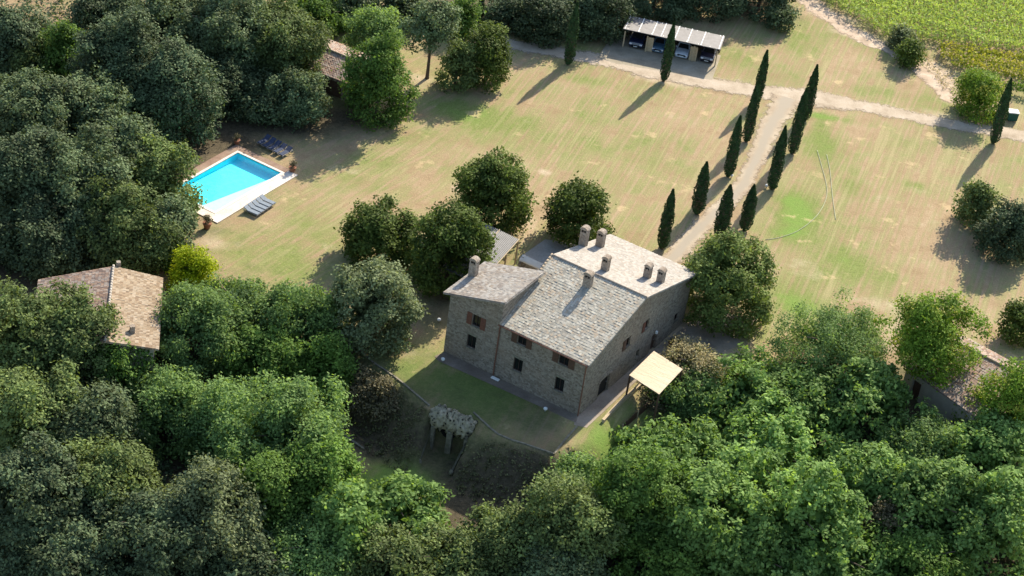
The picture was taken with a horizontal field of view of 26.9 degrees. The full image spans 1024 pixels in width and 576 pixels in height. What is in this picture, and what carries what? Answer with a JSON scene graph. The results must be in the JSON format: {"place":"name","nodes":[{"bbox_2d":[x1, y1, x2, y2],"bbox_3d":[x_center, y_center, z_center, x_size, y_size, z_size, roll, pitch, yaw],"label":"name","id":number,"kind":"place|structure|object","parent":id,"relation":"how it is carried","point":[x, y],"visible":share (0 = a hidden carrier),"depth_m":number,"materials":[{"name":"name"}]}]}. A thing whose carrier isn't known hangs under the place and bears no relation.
{"place":"outdoors","nodes":[
{"label":"outdoors","id":0,"kind":"place"},
{"bbox_2d":[0,0,1023,575],"bbox_3d":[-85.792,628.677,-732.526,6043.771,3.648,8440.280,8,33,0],"label":"ground","id":1,"kind":"structure","parent":0,"point":[880,238],"depth_m":248.19,"materials":[{"name":"plant"}]},
{"bbox_2d":[0,2,57,79],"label":"oak tree","id":2,"kind":"object","parent":1,"relation":"on","point":[16,29],"visible":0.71,"depth_m":247.79,"materials":[{"name":"green plant"}]},
{"bbox_2d":[0,121,76,252],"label":"oak tree","id":3,"kind":"object","parent":1,"relation":"on","point":[23,165],"visible":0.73,"depth_m":218.41,"materials":[{"name":"green plant"}]},
{"bbox_2d":[0,275,88,380],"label":"oak tree","id":4,"kind":"object","parent":1,"relation":"on","point":[23,314],"visible":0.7,"depth_m":200.43,"materials":[{"name":"green plant"}]},
{"bbox_2d":[0,184,90,285],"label":"oak tree","id":5,"kind":"object","parent":1,"relation":"on","point":[38,236],"visible":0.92,"depth_m":216.15,"materials":[{"name":"green plant"}]},
{"bbox_2d":[0,64,94,139],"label":"oak tree","id":6,"kind":"object","parent":1,"relation":"on","point":[25,100],"visible":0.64,"depth_m":229.54,"materials":[{"name":"green plant"}]},
{"bbox_2d":[0,354,96,474],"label":"oak tree","id":7,"kind":"object","parent":1,"relation":"on","point":[25,401],"visible":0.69,"depth_m":194.27,"materials":[{"name":"green plant"}]},
{"bbox_2d":[0,428,101,569],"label":"oak tree","id":8,"kind":"object","parent":1,"relation":"on","point":[29,494],"visible":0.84,"depth_m":186.37,"materials":[{"name":"green plant"}]},
{"bbox_2d":[38,17,94,79],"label":"leafy tree","id":9,"kind":"object","parent":1,"relation":"on","point":[61,41],"visible":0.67,"depth_m":247.71,"materials":[{"name":"green plant"}]},
{"bbox_2d":[0,500,137,575],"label":"oak tree","id":10,"kind":"object","parent":1,"relation":"on","point":[71,549],"visible":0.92,"depth_m":183.78,"materials":[{"name":"green plant"}]},
{"bbox_2d":[4,281,140,394],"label":"oak tree","id":11,"kind":"object","parent":1,"relation":"on","point":[79,312],"visible":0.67,"depth_m":200.97,"materials":[{"name":"green plant"}]},
{"bbox_2d":[34,119,136,242],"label":"oak tree","id":12,"kind":"object","parent":1,"relation":"on","point":[84,167],"visible":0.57,"depth_m":220.05,"materials":[{"name":"green plant"}]},
{"bbox_2d":[23,365,153,457],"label":"oak tree","id":13,"kind":"object","parent":1,"relation":"on","point":[101,416],"visible":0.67,"depth_m":195.73,"materials":[{"name":"green plant"}]},
{"bbox_2d":[28,260,162,381],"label":"tiled cottage","id":14,"kind":"structure","parent":1,"relation":"on","point":[133,295],"depth_m":208.18,"materials":[{"name":"beige tile"}]},
{"bbox_2d":[51,62,146,147],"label":"oak tree","id":15,"kind":"object","parent":1,"relation":"on","point":[91,98],"visible":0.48,"depth_m":233.24,"materials":[{"name":"green plant"}]},
{"bbox_2d":[62,0,154,57],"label":"oak tree","id":16,"kind":"object","parent":1,"relation":"on","point":[84,13],"visible":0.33,"depth_m":253.34,"materials":[{"name":"green plant"}]},
{"bbox_2d":[59,431,167,525],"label":"oak tree","id":17,"kind":"object","parent":1,"relation":"on","point":[119,468],"visible":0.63,"depth_m":190.69,"materials":[{"name":"green plant"}]},
{"bbox_2d":[76,331,157,406],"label":"leafy tree","id":18,"kind":"object","parent":1,"relation":"on","point":[116,354],"visible":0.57,"depth_m":202.29,"materials":[{"name":"green plant"}]},
{"bbox_2d":[61,1,178,108],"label":"oak tree","id":19,"kind":"object","parent":1,"relation":"on","point":[113,40],"visible":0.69,"depth_m":240.41,"materials":[{"name":"green plant"}]},
{"bbox_2d":[68,109,178,201],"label":"oak tree","id":20,"kind":"object","parent":1,"relation":"on","point":[132,130],"visible":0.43,"depth_m":228.48,"materials":[{"name":"green plant"}]},
{"bbox_2d":[64,172,187,274],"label":"oak tree","id":21,"kind":"object","parent":1,"relation":"on","point":[125,218],"visible":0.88,"depth_m":217.79,"materials":[{"name":"green plant"}]},
{"bbox_2d":[93,73,188,144],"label":"oak tree","id":22,"kind":"object","parent":1,"relation":"on","point":[141,95],"visible":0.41,"depth_m":238.80,"materials":[{"name":"green plant"}]},
{"bbox_2d":[115,132,207,214],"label":"oak tree","id":23,"kind":"object","parent":1,"relation":"on","point":[168,164],"visible":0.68,"depth_m":227.10,"materials":[{"name":"green plant"}]},
{"bbox_2d":[85,488,243,575],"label":"oak tree","id":24,"kind":"object","parent":1,"relation":"on","point":[156,540],"visible":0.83,"depth_m":184.53,"materials":[{"name":"green plant"}]},
{"bbox_2d":[114,0,215,59],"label":"oak tree","id":25,"kind":"object","parent":1,"relation":"on","point":[169,16],"visible":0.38,"depth_m":253.38,"materials":[{"name":"green plant"}]},
{"bbox_2d":[135,192,199,265],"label":"oak tree","id":26,"kind":"object","parent":1,"relation":"on","point":[187,219],"visible":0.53,"depth_m":220.94,"materials":[{"name":"green plant"}]},
{"bbox_2d":[116,32,230,146],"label":"oak tree","id":27,"kind":"object","parent":1,"relation":"on","point":[190,84],"visible":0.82,"depth_m":239.84,"materials":[{"name":"green plant"}]},
{"bbox_2d":[119,359,235,465],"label":"leafy tree","id":28,"kind":"object","parent":1,"relation":"on","point":[166,393],"visible":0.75,"depth_m":200.66,"materials":[{"name":"green plant"}]},
{"bbox_2d":[163,239,222,295],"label":"shrub","id":29,"kind":"object","parent":1,"relation":"on","point":[196,264],"visible":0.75,"depth_m":217.13,"materials":[{"name":"yellow plant"}]},
{"bbox_2d":[147,273,254,376],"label":"leafy tree","id":30,"kind":"object","parent":1,"relation":"on","point":[193,313],"visible":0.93,"depth_m":206.96,"materials":[{"name":"green plant"}]},
{"bbox_2d":[144,451,270,575],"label":"round tree","id":31,"kind":"object","parent":1,"relation":"on","point":[207,487],"visible":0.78,"depth_m":186.79,"materials":[{"name":"green plant"}]},
{"bbox_2d":[168,371,266,467],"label":"leafy tree","id":32,"kind":"object","parent":1,"relation":"on","point":[205,404],"visible":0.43,"depth_m":199.51,"materials":[{"name":"green plant"}]},
{"bbox_2d":[179,150,284,213],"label":"swimming pool","id":33,"kind":"structure","parent":1,"relation":"in","point":[230,179],"depth_m":239.48,"materials":[{"name":"blue liquid"}]},
{"bbox_2d":[183,0,286,87],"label":"oak tree","id":34,"kind":"object","parent":1,"relation":"on","point":[221,18],"visible":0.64,"depth_m":251.36,"materials":[{"name":"green plant"}]},
{"bbox_2d":[196,49,274,122],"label":"oak tree","id":35,"kind":"object","parent":1,"relation":"on","point":[235,80],"visible":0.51,"depth_m":249.15,"materials":[{"name":"green plant"}]},
{"bbox_2d":[180,270,292,347],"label":"leafy tree","id":36,"kind":"object","parent":1,"relation":"on","point":[251,294],"visible":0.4,"depth_m":212.11,"materials":[{"name":"green plant"}]},
{"bbox_2d":[197,529,296,575],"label":"oak tree","id":37,"kind":"object","parent":1,"relation":"on","point":[264,562],"visible":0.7,"depth_m":187.24,"materials":[{"name":"green plant"}]},
{"bbox_2d":[209,318,320,408],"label":"leafy tree","id":38,"kind":"object","parent":1,"relation":"on","point":[278,350],"visible":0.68,"depth_m":207.06,"materials":[{"name":"green plant"}]},
{"bbox_2d":[226,82,306,131],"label":"oak tree","id":39,"kind":"object","parent":1,"relation":"on","point":[264,105],"visible":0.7,"depth_m":248.09,"materials":[{"name":"green plant"}]},
{"bbox_2d":[229,0,315,77],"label":"oak tree","id":40,"kind":"object","parent":1,"relation":"on","point":[279,13],"visible":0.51,"depth_m":253.09,"materials":[{"name":"green plant"}]},
{"bbox_2d":[225,445,320,540],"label":"leafy tree","id":41,"kind":"object","parent":1,"relation":"on","point":[266,470],"visible":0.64,"depth_m":191.68,"materials":[{"name":"green plant"}]},
{"bbox_2d":[200,367,356,489],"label":"leafy tree","id":42,"kind":"object","parent":1,"relation":"on","point":[280,418],"visible":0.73,"depth_m":196.86,"materials":[{"name":"green plant"}]},
{"bbox_2d":[258,65,334,132],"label":"oak tree","id":43,"kind":"object","parent":1,"relation":"on","point":[303,92],"visible":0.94,"depth_m":248.51,"materials":[{"name":"green plant"}]},
{"bbox_2d":[256,10,336,85],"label":"oak tree","id":44,"kind":"object","parent":1,"relation":"on","point":[309,48],"visible":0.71,"depth_m":252.79,"materials":[{"name":"green plant"}]},
{"bbox_2d":[256,272,354,358],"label":"leafy tree","id":45,"kind":"object","parent":1,"relation":"on","point":[308,311],"visible":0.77,"depth_m":210.31,"materials":[{"name":"green plant"}]},
{"bbox_2d":[266,511,365,575],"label":"leafy tree","id":46,"kind":"object","parent":1,"relation":"on","point":[307,551],"visible":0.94,"depth_m":189.53,"materials":[{"name":"green plant"}]},
{"bbox_2d":[287,328,360,411],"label":"leafy tree","id":47,"kind":"object","parent":1,"relation":"on","point":[332,351],"visible":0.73,"depth_m":208.35,"materials":[{"name":"green plant"}]},
{"bbox_2d":[280,431,368,523],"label":"leafy tree","id":48,"kind":"object","parent":1,"relation":"on","point":[334,458],"visible":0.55,"depth_m":193.90,"materials":[{"name":"green plant"}]},
{"bbox_2d":[307,478,388,567],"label":"leafy tree","id":49,"kind":"object","parent":1,"relation":"on","point":[351,516],"visible":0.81,"depth_m":190.80,"materials":[{"name":"green plant"}]},
{"bbox_2d":[339,2,410,54],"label":"leafy tree","id":50,"kind":"object","parent":1,"relation":"on","point":[371,22],"visible":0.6,"depth_m":264.38,"materials":[{"name":"green plant"}]},
{"bbox_2d":[323,254,429,359],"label":"round tree","id":51,"kind":"object","parent":1,"relation":"on","point":[376,292],"visible":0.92,"depth_m":211.31,"materials":[{"name":"green plant"}]},
{"bbox_2d":[333,193,420,268],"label":"round tree","id":52,"kind":"object","parent":1,"relation":"on","point":[367,229],"visible":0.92,"depth_m":225.96,"materials":[{"name":"green plant"}]},
{"bbox_2d":[344,362,411,421],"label":"shrub","id":53,"kind":"object","parent":1,"relation":"on","point":[377,392],"visible":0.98,"depth_m":208.57,"materials":[{"name":"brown plant"}]},
{"bbox_2d":[331,26,425,132],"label":"leafy tree","id":54,"kind":"object","parent":1,"relation":"on","point":[379,74],"visible":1,"depth_m":249.77,"materials":[{"name":"green plant"}]},
{"bbox_2d":[336,519,445,575],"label":"oak tree","id":55,"kind":"object","parent":1,"relation":"on","point":[396,554],"visible":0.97,"depth_m":189.56,"materials":[{"name":"green plant"}]},
{"bbox_2d":[358,468,455,548],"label":"leafy tree","id":56,"kind":"object","parent":1,"relation":"on","point":[410,506],"visible":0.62,"depth_m":195.61,"materials":[{"name":"green plant"}]},
{"bbox_2d":[396,0,463,78],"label":"oak tree","id":57,"kind":"object","parent":1,"relation":"on","point":[438,22],"visible":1,"depth_m":258.14,"materials":[{"name":"green plant"}]},
{"bbox_2d":[419,404,477,475],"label":"pergola","id":58,"kind":"object","parent":1,"relation":"on","point":[449,424],"visible":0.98,"depth_m":206.38,"materials":[{"name":"grey stone"}]},
{"bbox_2d":[400,193,499,299],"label":"round tree","id":59,"kind":"object","parent":1,"relation":"on","point":[458,235],"visible":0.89,"depth_m":222.07,"materials":[{"name":"green plant"}]},
{"bbox_2d":[433,35,481,93],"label":"oak tree","id":60,"kind":"object","parent":1,"relation":"on","point":[457,62],"visible":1,"depth_m":260.10,"materials":[{"name":"green plant"}]},
{"bbox_2d":[410,516,505,575],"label":"oak tree","id":61,"kind":"object","parent":1,"relation":"on","point":[452,544],"visible":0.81,"depth_m":191.31,"materials":[{"name":"green plant"}]},
{"bbox_2d":[347,369,577,509],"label":"bank ivy","id":62,"kind":"object","parent":1,"relation":"on","point":[382,452],"visible":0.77,"depth_m":205.01,"materials":[{"name":"green plant"}]},
{"bbox_2d":[463,19,516,94],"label":"round tree","id":63,"kind":"object","parent":1,"relation":"on","point":[493,58],"visible":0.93,"depth_m":260.59,"materials":[{"name":"green plant"}]},
{"bbox_2d":[451,145,538,235],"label":"round tree","id":64,"kind":"object","parent":1,"relation":"on","point":[493,183],"visible":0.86,"depth_m":233.26,"materials":[{"name":"green plant"}]},
{"bbox_2d":[454,493,549,575],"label":"oak tree","id":65,"kind":"object","parent":1,"relation":"on","point":[499,536],"visible":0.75,"depth_m":192.53,"materials":[{"name":"green plant"}]},
{"bbox_2d":[435,352,577,422],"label":"footpath","id":66,"kind":"structure","parent":1,"relation":"on","point":[462,366],"depth_m":212.57,"materials":[{"name":"stone"}]},
{"bbox_2d":[508,0,575,48],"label":"oak tree","id":67,"kind":"object","parent":1,"relation":"on","point":[540,16],"visible":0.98,"depth_m":273.37,"materials":[{"name":"green plant"}]},
{"bbox_2d":[500,534,610,575],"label":"oak tree","id":68,"kind":"object","parent":1,"relation":"on","point":[559,566],"visible":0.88,"depth_m":190.94,"materials":[{"name":"green plant"}]},
{"bbox_2d":[443,224,697,415],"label":"farmhouse","id":69,"kind":"object","parent":1,"relation":"on","point":[580,327],"visible":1,"depth_m":212.29,"materials":[{"name":"stone"}]},
{"bbox_2d":[511,463,632,575],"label":"oak tree","id":70,"kind":"object","parent":1,"relation":"on","point":[568,515],"visible":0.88,"depth_m":192.12,"materials":[{"name":"green plant"}]},
{"bbox_2d":[538,170,616,248],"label":"round tree","id":71,"kind":"object","parent":1,"relation":"on","point":[573,204],"visible":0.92,"depth_m":233.86,"materials":[{"name":"green plant"}]},
{"bbox_2d":[579,0,639,45],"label":"oak tree","id":72,"kind":"object","parent":1,"relation":"on","point":[610,8],"visible":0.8,"depth_m":276.27,"materials":[{"name":"green plant"}]},
{"bbox_2d":[582,441,691,565],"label":"leafy tree","id":73,"kind":"object","parent":1,"relation":"on","point":[627,493],"visible":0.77,"depth_m":195.15,"materials":[{"name":"green plant"}]},
{"bbox_2d":[625,351,682,427],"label":"pergola","id":74,"kind":"object","parent":1,"relation":"on","point":[654,371],"visible":0.94,"depth_m":212.63,"materials":[{"name":"fabric"}]},
{"bbox_2d":[597,35,720,79],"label":"forecourt","id":75,"kind":"structure","parent":1,"relation":"on","point":[618,53],"depth_m":275.14,"materials":[{"name":"beige gravel"}]},
{"bbox_2d":[622,16,724,66],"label":"carport","id":76,"kind":"object","parent":75,"relation":"on","point":[695,38],"visible":0.88,"depth_m":276.64,"materials":[{"name":"white paint"}]},
{"bbox_2d":[608,518,714,575],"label":"leafy tree","id":77,"kind":"object","parent":1,"relation":"on","point":[666,560],"visible":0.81,"depth_m":194.04,"materials":[{"name":"green plant"}]},
{"bbox_2d":[574,314,756,427],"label":"yard","id":78,"kind":"structure","parent":1,"relation":"on","point":[605,400],"depth_m":221.23,"materials":[{"name":"beige gravel"}]},
{"bbox_2d":[641,355,727,422],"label":"leafy tree","id":79,"kind":"object","parent":1,"relation":"on","point":[676,396],"visible":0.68,"depth_m":213.73,"materials":[{"name":"green plant"}]},
{"bbox_2d":[636,411,749,481],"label":"leafy tree","id":80,"kind":"object","parent":1,"relation":"on","point":[705,440],"visible":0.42,"depth_m":206.97,"materials":[{"name":"green plant"}]},
{"bbox_2d":[657,332,728,392],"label":"shrub","id":81,"kind":"object","parent":1,"relation":"on","point":[686,352],"visible":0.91,"depth_m":216.07,"materials":[{"name":"beige plant"}]},
{"bbox_2d":[633,452,787,575],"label":"leafy tree","id":82,"kind":"object","parent":1,"relation":"on","point":[707,518],"visible":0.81,"depth_m":194.52,"materials":[{"name":"green plant"}]},
{"bbox_2d":[681,227,781,341],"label":"round tree","id":83,"kind":"object","parent":1,"relation":"on","point":[721,279],"visible":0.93,"depth_m":223.12,"materials":[{"name":"green plant"}]},
{"bbox_2d":[682,342,798,441],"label":"leafy tree","id":84,"kind":"object","parent":1,"relation":"on","point":[737,391],"visible":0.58,"depth_m":214.78,"materials":[{"name":"green plant"}]},
{"bbox_2d":[714,519,820,575],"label":"leafy tree","id":85,"kind":"object","parent":1,"relation":"on","point":[758,565],"visible":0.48,"depth_m":195.06,"materials":[{"name":"green plant"}]},
{"bbox_2d":[719,386,850,492],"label":"leafy tree","id":86,"kind":"object","parent":1,"relation":"on","point":[776,435],"visible":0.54,"depth_m":207.55,"materials":[{"name":"green plant"}]},
{"bbox_2d":[712,439,872,575],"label":"leafy tree","id":87,"kind":"object","parent":1,"relation":"on","point":[813,499],"visible":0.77,"depth_m":196.99,"materials":[{"name":"green plant"}]},
{"bbox_2d":[747,351,866,451],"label":"leafy tree","id":88,"kind":"object","parent":1,"relation":"on","point":[804,386],"visible":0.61,"depth_m":212.41,"materials":[{"name":"green plant"}]},
{"bbox_2d":[763,281,898,378],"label":"feathery tree","id":89,"kind":"object","parent":1,"relation":"on","point":[834,337],"visible":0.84,"depth_m":217.81,"materials":[{"name":"green plant"}]},
{"bbox_2d":[798,520,891,575],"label":"leafy tree","id":90,"kind":"object","parent":1,"relation":"on","point":[855,548],"visible":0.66,"depth_m":196.97,"materials":[{"name":"green plant"}]},
{"bbox_2d":[813,437,910,528],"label":"leafy tree","id":91,"kind":"object","parent":1,"relation":"on","point":[863,467],"visible":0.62,"depth_m":203.64,"materials":[{"name":"green plant"}]},
{"bbox_2d":[816,349,945,452],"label":"leafy tree","id":92,"kind":"object","parent":1,"relation":"on","point":[867,386],"visible":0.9,"depth_m":211.43,"materials":[{"name":"green plant"}]},
{"bbox_2d":[867,405,968,466],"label":"leafy tree","id":93,"kind":"object","parent":1,"relation":"on","point":[925,439],"visible":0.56,"depth_m":208.40,"materials":[{"name":"green plant"}]},
{"bbox_2d":[861,511,977,575],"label":"leafy tree","id":94,"kind":"object","parent":1,"relation":"on","point":[913,558],"visible":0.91,"depth_m":197.96,"materials":[{"name":"green plant"}]},
{"bbox_2d":[825,0,1023,51],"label":"maize field","id":95,"kind":"structure","parent":1,"relation":"on","point":[999,28],"depth_m":292.97,"materials":[{"name":"green plant"}]},
{"bbox_2d":[865,451,997,565],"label":"leafy tree","id":96,"kind":"object","parent":1,"relation":"on","point":[929,491],"visible":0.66,"depth_m":200.71,"materials":[{"name":"green plant"}]},
{"bbox_2d":[867,286,996,391],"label":"yellowing tree","id":97,"kind":"object","parent":1,"relation":"on","point":[929,335],"visible":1,"depth_m":214.28,"materials":[{"name":"green plant"}]},
{"bbox_2d":[903,334,1020,434],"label":"side building","id":98,"kind":"structure","parent":1,"relation":"on","point":[945,400],"depth_m":216.89,"materials":[{"name":"stone"}]},
{"bbox_2d":[946,175,1002,229],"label":"oak tree","id":99,"kind":"object","parent":1,"relation":"on","point":[978,194],"visible":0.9,"depth_m":247.72,"materials":[{"name":"green plant"}]},
{"bbox_2d":[950,64,1011,126],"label":"shrub","id":100,"kind":"object","parent":1,"relation":"on","point":[980,87],"visible":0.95,"depth_m":271.29,"materials":[{"name":"green plant"}]},
{"bbox_2d":[940,403,1023,486],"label":"leafy tree","id":101,"kind":"object","parent":1,"relation":"on","point":[998,441],"visible":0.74,"depth_m":207.44,"materials":[{"name":"green plant"}]},
{"bbox_2d":[944,465,1023,575],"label":"leafy tree","id":102,"kind":"object","parent":1,"relation":"on","point":[1002,527],"visible":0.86,"depth_m":199.76,"materials":[{"name":"green plant"}]},
{"bbox_2d":[969,193,1023,264],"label":"oak tree","id":103,"kind":"object","parent":1,"relation":"on","point":[1006,227],"visible":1,"depth_m":242.69,"materials":[{"name":"green plant"}]},
{"bbox_2d":[974,354,1023,428],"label":"yellowing tree","id":104,"kind":"object","parent":1,"relation":"on","point":[1010,398],"visible":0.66,"depth_m":209.89,"materials":[{"name":"green plant"}]},
{"bbox_2d":[662,93,798,262],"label":"driveway","id":105,"kind":"structure","parent":0,"point":[779,111],"depth_m":254.83,"materials":[{"name":"beige gravel"}]},
{"bbox_2d":[457,36,1023,141],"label":"road","id":106,"kind":"structure","parent":0,"point":[827,101],"depth_m":271.75,"materials":[{"name":"beige gravel"}]},
{"bbox_2d":[798,0,960,102],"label":"dirt track","id":107,"kind":"structure","parent":0,"point":[819,9],"depth_m":288.37,"materials":[{"name":"soil"}]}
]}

